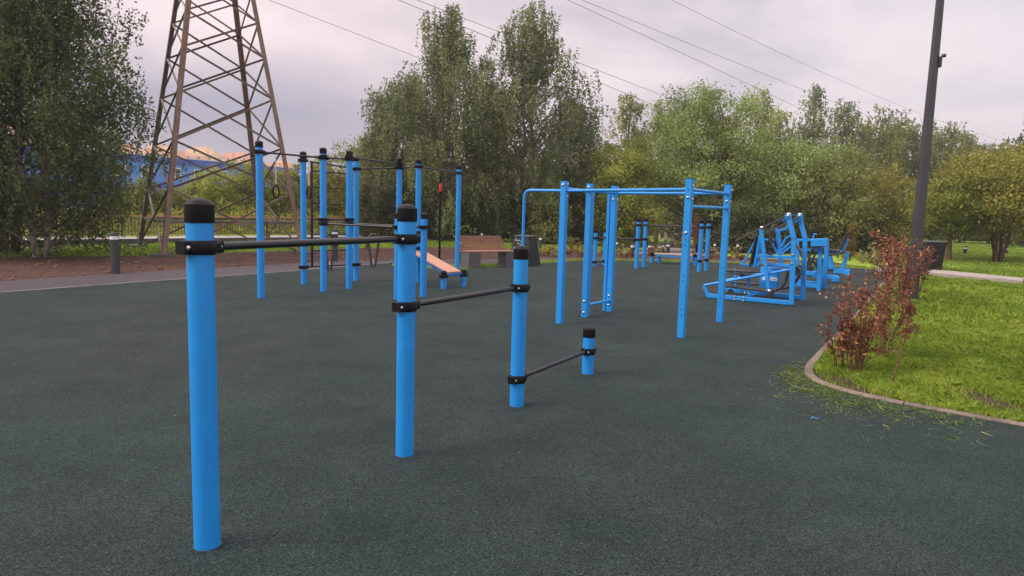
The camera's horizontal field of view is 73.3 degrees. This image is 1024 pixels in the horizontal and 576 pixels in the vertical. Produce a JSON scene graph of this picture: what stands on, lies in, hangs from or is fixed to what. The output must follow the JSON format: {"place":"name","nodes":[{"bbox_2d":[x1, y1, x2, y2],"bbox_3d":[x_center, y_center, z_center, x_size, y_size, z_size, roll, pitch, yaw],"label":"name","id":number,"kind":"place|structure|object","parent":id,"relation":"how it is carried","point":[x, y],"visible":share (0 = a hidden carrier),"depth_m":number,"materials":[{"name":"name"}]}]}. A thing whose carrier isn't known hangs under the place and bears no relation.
{"place":"outdoors","nodes":[
{"label":"outdoors","id":0,"kind":"place"},
{"bbox_2d":[14,147,299,207],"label":"blue building","id":1,"kind":"structure","parent":0,"point":[191,167],"depth_m":95.01,"materials":[{"name":"blue"}]},
{"bbox_2d":[9,235,382,239],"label":"pavement","id":2,"kind":"structure","parent":0,"point":[214,237],"depth_m":28.20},
{"bbox_2d":[26,214,343,236],"bbox_3d":[-16.980,-2.162,24.339,1.060,0.862,29.973,8,9,43],"label":"railing","id":3,"kind":"object","parent":2,"relation":"on","point":[140,216],"visible":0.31,"depth_m":29.87,"materials":[{"name":"grey metal"}]},
{"bbox_2d":[367,233,379,266],"bbox_3d":[-3.493,-0.956,17.339,0.238,0.848,0.246,7,9,40],"label":"bike rack","id":4,"kind":"object","parent":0,"point":[369,252],"visible":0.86,"depth_m":17.33,"materials":[{"name":"grey metal"}]},
{"bbox_2d":[0,247,847,280],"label":"soil bed","id":5,"kind":"object","parent":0,"point":[150,266],"visible":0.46,"depth_m":17.38,"materials":[{"name":"brown soil"}]},
{"bbox_2d":[0,0,187,257],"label":"birch tree","id":6,"kind":"object","parent":5,"relation":"on","point":[51,147],"visible":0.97,"depth_m":17.06,"materials":[{"name":"green plant"}]},
{"bbox_2d":[109,232,119,273],"bbox_3d":[-8.218,-0.712,14.242,0.174,0.870,0.173,2,7,0],"label":"bollard light","id":7,"kind":"object","parent":5,"relation":"on","point":[114,253],"visible":0.94,"depth_m":14.18,"materials":[{"name":"grey"}]},
{"bbox_2d":[128,0,313,257],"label":"lattice pylon","id":8,"kind":"object","parent":5,"relation":"on","point":[175,138],"visible":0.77,"depth_m":20.71,"materials":[{"name":"metal"}]},
{"bbox_2d":[569,0,935,171],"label":"power line","id":9,"kind":"object","parent":8,"relation":"attached to","point":[725,73],"visible":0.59,"depth_m":33.12,"materials":[{"name":"grey"}]},
{"bbox_2d":[359,179,378,249],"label":"rowan tree","id":10,"kind":"object","parent":5,"relation":"on","point":[365,198],"visible":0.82,"depth_m":23.78,"materials":[{"name":"green plant"}]},
{"bbox_2d":[0,258,854,291],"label":"asphalt path","id":11,"kind":"structure","parent":0,"point":[31,284],"depth_m":13.93,"materials":[{"name":"asphalt"}]},
{"bbox_2d":[0,260,1023,575],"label":"rubber surface","id":12,"kind":"object","parent":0,"point":[654,444],"visible":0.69,"depth_m":4.67,"materials":[{"name":"grey rubber"}]},
{"bbox_2d":[253,140,467,299],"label":"pull up complex","id":13,"kind":"structure","parent":12,"relation":"on","point":[424,258],"depth_m":12.81,"materials":[{"name":"blue paint"}]},
{"bbox_2d":[175,198,595,551],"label":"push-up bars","id":14,"kind":"object","parent":12,"relation":"on","point":[199,247],"visible":0.99,"depth_m":3.16,"materials":[{"name":"blue paint"}]},
{"bbox_2d":[512,235,539,266],"bbox_3d":[0.360,-1.048,19.107,0.680,0.830,0.612,6,8,32],"label":"litter bin","id":15,"kind":"object","parent":12,"relation":"on","point":[530,243],"visible":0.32,"depth_m":18.93,"materials":[{"name":"concrete"}]},
{"bbox_2d":[521,178,731,337],"bbox_3d":[1.634,-0.519,9.941,2.586,2.038,1.733,5,8,28],"label":"square post frame","id":16,"kind":"object","parent":12,"relation":"on","point":[689,193],"visible":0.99,"depth_m":9.96,"materials":[{"name":"blue paint"}]},
{"bbox_2d":[592,218,711,271],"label":"dip bar complex","id":17,"kind":"structure","parent":12,"relation":"on","point":[659,254],"depth_m":19.15,"materials":[{"name":"blue paint"}]},
{"bbox_2d":[702,213,807,304],"bbox_3d":[4.506,-0.565,13.022,1.880,1.758,1.243,6,8,31],"label":"lever press machine","id":18,"kind":"object","parent":12,"relation":"on","point":[768,276],"visible":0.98,"depth_m":12.72,"materials":[{"name":"blue paint"}]},
{"bbox_2d":[795,233,829,290],"bbox_3d":[6.460,-0.575,14.898,0.711,1.249,1.081,5,8,29],"label":"cable pull machine","id":19,"kind":"object","parent":12,"relation":"on","point":[821,244],"visible":0.81,"depth_m":14.74,"materials":[{"name":"blue paint"}]},
{"bbox_2d":[807,257,839,281],"bbox_3d":[7.556,-0.451,16.752,0.754,0.560,0.400,6,8,32],"label":"leg machine","id":20,"kind":"object","parent":12,"relation":"on","point":[835,278],"visible":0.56,"depth_m":16.71,"materials":[{"name":"blue paint"}]},
{"bbox_2d":[822,230,850,274],"bbox_3d":[8.992,-0.979,19.038,0.740,1.237,0.430,6,8,32],"label":"reclined seat machine","id":21,"kind":"object","parent":12,"relation":"on","point":[831,265],"visible":0.81,"depth_m":18.93,"materials":[{"name":"blue metal"}]},
{"bbox_2d":[734,358,1013,457],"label":"grass clippings","id":22,"kind":"object","parent":12,"relation":"on","point":[791,373],"depth_m":5.98,"materials":[{"name":"plant"}]},
{"bbox_2d":[804,283,1023,425],"label":"kerb edging","id":23,"kind":"object","parent":12,"relation":"on","point":[809,370],"visible":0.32,"depth_m":6.09,"materials":[{"name":"concrete"}]},
{"bbox_2d":[1,0,1023,174],"label":"sky","id":24,"kind":"structure","parent":0,"point":[320,71],"materials":[{"name":"grey"}]},
{"bbox_2d":[13,208,1013,267],"bbox_3d":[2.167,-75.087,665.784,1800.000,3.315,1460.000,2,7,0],"label":"ground","id":25,"kind":"structure","parent":0,"point":[835,259],"depth_m":30.87,"materials":[{"name":"plant"}]},
{"bbox_2d":[0,38,40,206],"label":"birch tree","id":26,"kind":"object","parent":25,"relation":"on","point":[28,49],"visible":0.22,"depth_m":16.48,"materials":[{"name":"green plant"}]},
{"bbox_2d":[0,0,137,253],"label":"birch tree","id":27,"kind":"object","parent":25,"relation":"on","point":[15,246],"visible":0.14,"depth_m":18.03,"materials":[{"name":"green plant"}]},
{"bbox_2d":[118,174,164,230],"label":"bush","id":28,"kind":"object","parent":25,"relation":"on","point":[137,191],"visible":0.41,"depth_m":32.53,"materials":[{"name":"green plant"}]},
{"bbox_2d":[139,144,184,157],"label":"apartment block","id":29,"kind":"structure","parent":25,"relation":"on","point":[179,153],"depth_m":396.87,"materials":[{"name":"concrete"}]},
{"bbox_2d":[141,184,187,230],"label":"bush","id":30,"kind":"object","parent":25,"relation":"on","point":[158,197],"visible":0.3,"depth_m":33.43,"materials":[{"name":"green plant"}]},
{"bbox_2d":[174,169,215,215],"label":"bush","id":31,"kind":"object","parent":25,"relation":"on","point":[190,190],"visible":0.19,"depth_m":34.34,"materials":[{"name":"green plant"}]},
{"bbox_2d":[6,262,391,291],"bbox_3d":[-9.702,0.323,8.667,0.188,0.034,24.095,6,8,32],"label":"white edging","id":32,"kind":"object","parent":25,"relation":"on","point":[172,279],"visible":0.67,"depth_m":13.02,"materials":[{"name":"concrete"}]},
{"bbox_2d":[185,147,222,160],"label":"apartment block","id":33,"kind":"structure","parent":25,"relation":"on","point":[191,154],"depth_m":416.55,"materials":[{"name":"concrete"}]},
{"bbox_2d":[186,163,249,230],"bbox_3d":[-14.435,-4.395,33.742,3.196,3.390,3.114,2,7,0],"label":"bush","id":34,"kind":"object","parent":25,"relation":"on","point":[219,193],"visible":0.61,"depth_m":33.29,"materials":[{"name":"green plant"}]},
{"bbox_2d":[220,152,250,163],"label":"apartment block","id":35,"kind":"structure","parent":25,"relation":"on","point":[227,156],"depth_m":424.48,"materials":[{"name":"concrete"}]},
{"bbox_2d":[20,236,454,245],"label":"dark kerb","id":36,"kind":"structure","parent":25,"relation":"on","point":[146,240],"depth_m":24.44,"materials":[{"name":"concrete"}]},
{"bbox_2d":[21,204,475,236],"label":"tall weeds","id":37,"kind":"object","parent":25,"relation":"on","point":[136,230],"visible":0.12,"depth_m":30.70,"materials":[{"name":"green plant"}]},
{"bbox_2d":[222,157,276,230],"bbox_3d":[-13.223,-4.710,34.964,2.824,3.800,3.160,7,9,38],"label":"bush","id":38,"kind":"object","parent":25,"relation":"on","point":[249,202],"visible":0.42,"depth_m":34.45,"materials":[{"name":"green plant"}]},
{"bbox_2d":[253,163,307,231],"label":"bush","id":39,"kind":"object","parent":25,"relation":"on","point":[276,207],"visible":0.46,"depth_m":35.31,"materials":[{"name":"green plant"}]},
{"bbox_2d":[283,162,336,229],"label":"bush","id":40,"kind":"object","parent":25,"relation":"on","point":[316,182],"visible":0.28,"depth_m":36.40,"materials":[{"name":"green plant"}]},
{"bbox_2d":[0,239,628,256],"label":"verge grass","id":41,"kind":"structure","parent":25,"relation":"on","point":[152,248],"depth_m":21.84,"materials":[{"name":"plant"}]},
{"bbox_2d":[306,154,352,228],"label":"bush","id":42,"kind":"object","parent":25,"relation":"on","point":[335,209],"visible":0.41,"depth_m":37.38,"materials":[{"name":"green plant"}]},
{"bbox_2d":[329,131,375,228],"bbox_3d":[-8.839,-6.008,38.517,3.411,5.794,3.587,2,7,0],"label":"birch tree","id":43,"kind":"object","parent":25,"relation":"on","point":[341,156],"visible":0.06,"depth_m":38.01,"materials":[{"name":"green plant"}]},
{"bbox_2d":[343,142,389,229],"bbox_3d":[-7.064,-5.259,35.532,3.117,5.110,3.197,2,7,0],"label":"birch tree","id":44,"kind":"object","parent":25,"relation":"on","point":[360,161],"visible":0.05,"depth_m":35.00,"materials":[{"name":"green plant"}]},
{"bbox_2d":[340,177,395,235],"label":"bush","id":45,"kind":"object","parent":25,"relation":"on","point":[377,221],"visible":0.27,"depth_m":30.44,"materials":[{"name":"green plant"}]},
{"bbox_2d":[341,85,409,234],"bbox_3d":[-6.238,-5.905,32.424,3.277,7.150,2.948,4,7,18],"label":"birch tree","id":46,"kind":"object","parent":25,"relation":"on","point":[373,154],"visible":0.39,"depth_m":32.03,"materials":[{"name":"green plant"}]},
{"bbox_2d":[377,176,427,235],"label":"bush","id":47,"kind":"object","parent":25,"relation":"on","point":[410,198],"visible":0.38,"depth_m":30.49,"materials":[{"name":"green plant"}]},
{"bbox_2d":[358,63,461,225],"bbox_3d":[-4.941,-6.771,34.200,5.067,8.528,4.391,2,7,0],"label":"birch tree","id":48,"kind":"object","parent":25,"relation":"on","point":[407,86],"visible":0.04,"depth_m":33.41,"materials":[{"name":"green plant"}]},
{"bbox_2d":[366,0,519,238],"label":"birch tree","id":49,"kind":"object","parent":25,"relation":"on","point":[443,96],"visible":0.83,"depth_m":30.39,"materials":[{"name":"green plant"}]},
{"bbox_2d":[421,185,468,239],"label":"bush","id":50,"kind":"object","parent":25,"relation":"on","point":[432,219],"visible":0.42,"depth_m":30.88,"materials":[{"name":"green plant"}]},
{"bbox_2d":[451,182,512,240],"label":"bush","id":51,"kind":"object","parent":25,"relation":"on","point":[484,227],"visible":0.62,"depth_m":31.29,"materials":[{"name":"green plant"}]},
{"bbox_2d":[489,185,537,240],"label":"bush","id":52,"kind":"object","parent":25,"relation":"on","point":[513,225],"visible":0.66,"depth_m":31.39,"materials":[{"name":"green plant"}]},
{"bbox_2d":[462,0,608,237],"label":"birch tree","id":53,"kind":"object","parent":25,"relation":"on","point":[532,73],"visible":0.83,"depth_m":31.17,"materials":[{"name":"green plant"}]},
{"bbox_2d":[526,185,583,244],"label":"bush","id":54,"kind":"object","parent":25,"relation":"on","point":[549,224],"visible":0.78,"depth_m":30.54,"materials":[{"name":"green plant"}]},
{"bbox_2d":[538,96,617,241],"bbox_3d":[3.240,-5.911,34.692,4.324,7.222,4.667,2,7,0],"label":"birch tree","id":55,"kind":"object","parent":25,"relation":"on","point":[589,140],"visible":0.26,"depth_m":33.88,"materials":[{"name":"green plant"}]},
{"bbox_2d":[556,181,603,242],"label":"bush","id":56,"kind":"object","parent":25,"relation":"on","point":[577,232],"visible":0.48,"depth_m":32.31,"materials":[{"name":"green plant"}]},
{"bbox_2d":[579,92,664,232],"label":"poplar tree","id":57,"kind":"object","parent":25,"relation":"on","point":[640,108],"visible":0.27,"depth_m":42.70,"materials":[{"name":"green plant"}]},
{"bbox_2d":[574,133,675,248],"bbox_3d":[5.247,-4.399,31.362,5.142,5.450,5.535,2,7,0],"label":"willow bush","id":58,"kind":"object","parent":25,"relation":"on","point":[629,206],"visible":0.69,"depth_m":31.07,"materials":[{"name":"green plant"}]},
{"bbox_2d":[391,260,875,268],"bbox_3d":[3.970,-0.706,20.703,15.520,0.001,3.786,0,7,-17],"label":"grass strip","id":59,"kind":"object","parent":25,"relation":"on","point":[574,260],"depth_m":19.13,"materials":[{"name":"plant"}]},
{"bbox_2d":[454,236,513,267],"bbox_3d":[-0.707,-0.984,18.449,1.636,0.796,0.723,-3,8,-34],"label":"park bench","id":60,"kind":"object","parent":59,"relation":"on","point":[470,257],"visible":0.77,"depth_m":18.43,"materials":[{"name":"wood"}]},
{"bbox_2d":[427,258,873,268],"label":"grass","id":61,"kind":"structure","parent":59,"relation":"on","point":[674,260],"depth_m":21.95,"materials":[{"name":"plant"}]},
{"bbox_2d":[295,122,1018,242],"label":"distant wood","id":62,"kind":"object","parent":25,"relation":"on","point":[670,231],"visible":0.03,"depth_m":80.92,"materials":[{"name":"green plant"}]},
{"bbox_2d":[631,96,689,248],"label":"poplar tree","id":63,"kind":"object","parent":25,"relation":"on","point":[658,109],"visible":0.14,"depth_m":45.83,"materials":[{"name":"green plant"}]},
{"bbox_2d":[691,212,699,253],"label":"thuja shrub","id":64,"kind":"object","parent":25,"relation":"on","point":[695,229],"visible":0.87,"depth_m":26.89,"materials":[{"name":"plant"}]},
{"bbox_2d":[605,77,817,252],"bbox_3d":[9.572,-6.014,33.515,10.048,8.741,9.113,2,7,0],"label":"willow tree","id":65,"kind":"object","parent":25,"relation":"on","point":[681,129],"visible":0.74,"depth_m":32.09,"materials":[{"name":"green plant"}]},
{"bbox_2d":[691,196,740,251],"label":"bush","id":66,"kind":"object","parent":25,"relation":"on","point":[716,229],"visible":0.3,"depth_m":30.65,"materials":[{"name":"green plant"}]},
{"bbox_2d":[714,201,773,252],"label":"bush","id":67,"kind":"object","parent":25,"relation":"on","point":[748,222],"visible":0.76,"depth_m":29.47,"materials":[{"name":"green plant"}]},
{"bbox_2d":[739,88,791,200],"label":"birch tree","id":68,"kind":"object","parent":25,"relation":"on","point":[762,105],"visible":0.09,"depth_m":48.67,"materials":[{"name":"green plant"}]},
{"bbox_2d":[747,207,800,252],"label":"bush","id":69,"kind":"object","parent":25,"relation":"on","point":[771,218],"visible":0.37,"depth_m":29.53,"materials":[{"name":"green plant"}]},
{"bbox_2d":[763,109,801,186],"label":"birch tree","id":70,"kind":"object","parent":25,"relation":"on","point":[781,127],"visible":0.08,"depth_m":58.03,"materials":[{"name":"green plant"}]},
{"bbox_2d":[716,129,886,245],"bbox_3d":[13.460,-4.645,33.117,6.894,5.695,7.956,-1,7,-24],"label":"willow tree","id":71,"kind":"object","parent":25,"relation":"on","point":[792,184],"visible":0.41,"depth_m":31.21,"materials":[{"name":"green plant"}]},
{"bbox_2d":[782,206,834,251],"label":"bush","id":72,"kind":"object","parent":25,"relation":"on","point":[812,221],"visible":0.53,"depth_m":29.49,"materials":[{"name":"green plant"}]},
{"bbox_2d":[783,83,851,180],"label":"birch tree","id":73,"kind":"object","parent":25,"relation":"on","point":[816,124],"visible":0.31,"depth_m":50.54,"materials":[{"name":"green plant"}]},
{"bbox_2d":[789,142,897,248],"bbox_3d":[14.500,-4.056,30.686,4.656,5.117,4.526,2,7,0],"label":"willow bush","id":74,"kind":"object","parent":25,"relation":"on","point":[841,180],"visible":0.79,"depth_m":30.11,"materials":[{"name":"green plant"}]},
{"bbox_2d":[819,98,882,205],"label":"birch tree","id":75,"kind":"object","parent":25,"relation":"on","point":[850,118],"visible":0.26,"depth_m":54.16,"materials":[{"name":"green plant"}]},
{"bbox_2d":[843,222,859,260],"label":"thuja shrub","id":76,"kind":"object","parent":25,"relation":"on","point":[851,244],"visible":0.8,"depth_m":25.84,"materials":[{"name":"green plant"}]},
{"bbox_2d":[838,103,913,210],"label":"birch tree","id":77,"kind":"object","parent":25,"relation":"on","point":[885,146],"visible":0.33,"depth_m":56.32,"materials":[{"name":"green plant"}]},
{"bbox_2d":[871,109,919,231],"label":"birch tree","id":78,"kind":"object","parent":25,"relation":"on","point":[902,122],"visible":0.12,"depth_m":60.14,"materials":[{"name":"green plant"}]},
{"bbox_2d":[881,118,954,233],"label":"birch tree","id":79,"kind":"object","parent":25,"relation":"on","point":[915,157],"visible":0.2,"depth_m":58.56,"materials":[{"name":"green plant"}]},
{"bbox_2d":[907,222,962,240],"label":"bush","id":80,"kind":"object","parent":25,"relation":"on","point":[937,237],"visible":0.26,"depth_m":48.93,"materials":[{"name":"green plant"}]},
{"bbox_2d":[906,120,985,189],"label":"birch tree","id":81,"kind":"object","parent":25,"relation":"on","point":[952,136],"visible":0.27,"depth_m":60.18,"materials":[{"name":"green plant"}]},
{"bbox_2d":[951,133,990,160],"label":"birch tree","id":82,"kind":"object","parent":25,"relation":"on","point":[981,145],"visible":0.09,"depth_m":64.24,"materials":[{"name":"green plant"}]},
{"bbox_2d":[963,224,1020,243],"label":"bush","id":83,"kind":"object","parent":25,"relation":"on","point":[984,236],"visible":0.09,"depth_m":49.22,"materials":[{"name":"green plant"}]},
{"bbox_2d":[399,0,914,184],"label":"power line","id":84,"kind":"object","parent":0,"point":[555,64],"visible":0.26,"depth_m":25.25,"materials":[{"name":"grey"}]},
{"bbox_2d":[418,0,928,186],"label":"power line","id":85,"kind":"object","parent":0,"point":[572,60],"visible":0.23,"depth_m":25.82,"materials":[{"name":"grey"}]},
{"bbox_2d":[634,247,718,255],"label":"park path","id":86,"kind":"structure","parent":0,"point":[673,250],"depth_m":33.46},
{"bbox_2d":[583,0,963,152],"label":"power line","id":87,"kind":"object","parent":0,"point":[750,68],"visible":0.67,"depth_m":35.03,"materials":[{"name":"grey"}]},
{"bbox_2d":[853,243,1023,405],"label":"lawn","id":88,"kind":"structure","parent":0,"point":[1001,268],"depth_m":26.65,"materials":[{"name":"plant"}]},
{"bbox_2d":[812,308,853,366],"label":"barberry shrub","id":89,"kind":"object","parent":88,"relation":"on","point":[834,348],"visible":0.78,"depth_m":7.19,"materials":[{"name":"red plant"}]},
{"bbox_2d":[825,212,883,252],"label":"bush","id":90,"kind":"object","parent":88,"relation":"on","point":[861,246],"visible":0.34,"depth_m":30.24,"materials":[{"name":"green plant"}]},
{"bbox_2d":[814,371,905,401],"bbox_3d":[3.272,0.938,6.583,0.361,0.001,1.226,0,7,-14],"label":"bare patch","id":91,"kind":"object","parent":88,"relation":"on","point":[849,385],"visible":0.42,"depth_m":6.70,"materials":[{"name":"soil"}]},
{"bbox_2d":[819,270,904,370],"bbox_3d":[3.606,0.357,7.110,0.738,1.130,0.848,6,8,33],"label":"barberry shrub","id":92,"kind":"object","parent":88,"relation":"on","point":[862,333],"visible":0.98,"depth_m":7.08,"materials":[{"name":"red plant"}]},
{"bbox_2d":[816,156,929,250],"bbox_3d":[17.008,-3.907,32.344,5.663,4.580,6.890,2,7,0],"label":"willow bush","id":93,"kind":"object","parent":88,"relation":"on","point":[886,190],"visible":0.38,"depth_m":31.78,"materials":[{"name":"green plant"}]},
{"bbox_2d":[858,240,893,276],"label":"barberry shrub","id":94,"kind":"object","parent":88,"relation":"on","point":[873,256],"visible":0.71,"depth_m":18.63,"materials":[{"name":"green plant"}]},
{"bbox_2d":[866,230,906,293],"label":"barberry shrub","id":95,"kind":"object","parent":88,"relation":"on","point":[886,240],"visible":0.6,"depth_m":14.16,"materials":[{"name":"red plant"}]},
{"bbox_2d":[866,258,915,357],"bbox_3d":[4.282,0.234,8.008,0.650,1.194,0.762,2,7,0],"label":"barberry shrub","id":96,"kind":"object","parent":88,"relation":"on","point":[887,308],"visible":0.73,"depth_m":7.80,"materials":[{"name":"red plant"}]},
{"bbox_2d":[873,284,921,382],"bbox_3d":[3.882,0.466,6.858,0.418,0.972,0.484,2,7,0],"label":"barberry shrub","id":97,"kind":"object","parent":88,"relation":"on","point":[909,308],"visible":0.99,"depth_m":6.69,"materials":[{"name":"red plant"}]},
{"bbox_2d":[882,238,937,302],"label":"barberry shrub","id":98,"kind":"object","parent":88,"relation":"on","point":[907,269],"visible":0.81,"depth_m":12.56,"materials":[{"name":"red plant"}]},
{"bbox_2d":[810,319,1023,421],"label":"lawn grass","id":99,"kind":"structure","parent":88,"relation":"on","point":[956,356],"depth_m":7.31,"materials":[{"name":"green plant"}]},
{"bbox_2d":[907,246,942,291],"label":"barberry shrub","id":100,"kind":"object","parent":88,"relation":"on","point":[927,266],"visible":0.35,"depth_m":14.69,"materials":[{"name":"red plant"}]},
{"bbox_2d":[905,0,946,299],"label":"lamp post","id":101,"kind":"object","parent":88,"relation":"on","point":[935,62],"visible":0.81,"depth_m":13.22,"materials":[{"name":"grey metal"}]},
{"bbox_2d":[839,242,1023,275],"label":"lawn grass","id":102,"kind":"structure","parent":88,"relation":"on","point":[986,254],"depth_m":28.79,"materials":[{"name":"plant"}]},
{"bbox_2d":[922,240,947,269],"bbox_3d":[12.822,-0.978,21.124,0.700,0.932,0.577,2,7,0],"label":"waste container","id":103,"kind":"object","parent":88,"relation":"on","point":[939,253],"visible":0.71,"depth_m":20.87,"materials":[{"name":"metal"}]},
{"bbox_2d":[856,267,1023,325],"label":"lawn grass","id":104,"kind":"structure","parent":88,"relation":"on","point":[958,304],"depth_m":13.44,"materials":[{"name":"green plant"}]},
{"bbox_2d":[887,163,1006,259],"bbox_3d":[17.436,-2.985,27.462,4.232,3.866,3.858,2,7,0],"label":"maple tree","id":105,"kind":"object","parent":88,"relation":"on","point":[954,211],"visible":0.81,"depth_m":26.77,"materials":[{"name":"green plant"}]},
{"bbox_2d":[876,267,1023,283],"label":"footpath","id":106,"kind":"structure","parent":88,"relation":"on","point":[957,274],"depth_m":18.80,"materials":[{"name":"concrete"}]},
{"bbox_2d":[894,136,1023,261],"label":"maple tree","id":107,"kind":"object","parent":88,"relation":"on","point":[1009,186],"visible":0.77,"depth_m":26.46,"materials":[{"name":"green plant"}]},
{"bbox_2d":[953,387,1023,414],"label":"bare patch","id":108,"kind":"object","parent":88,"relation":"on","point":[1002,403],"visible":0.27,"depth_m":6.19,"materials":[{"name":"soil"}]},
{"bbox_2d":[997,121,1023,246],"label":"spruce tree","id":109,"kind":"object","parent":88,"relation":"on","point":[1015,237],"visible":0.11,"depth_m":43.67,"materials":[{"name":"green plant"}]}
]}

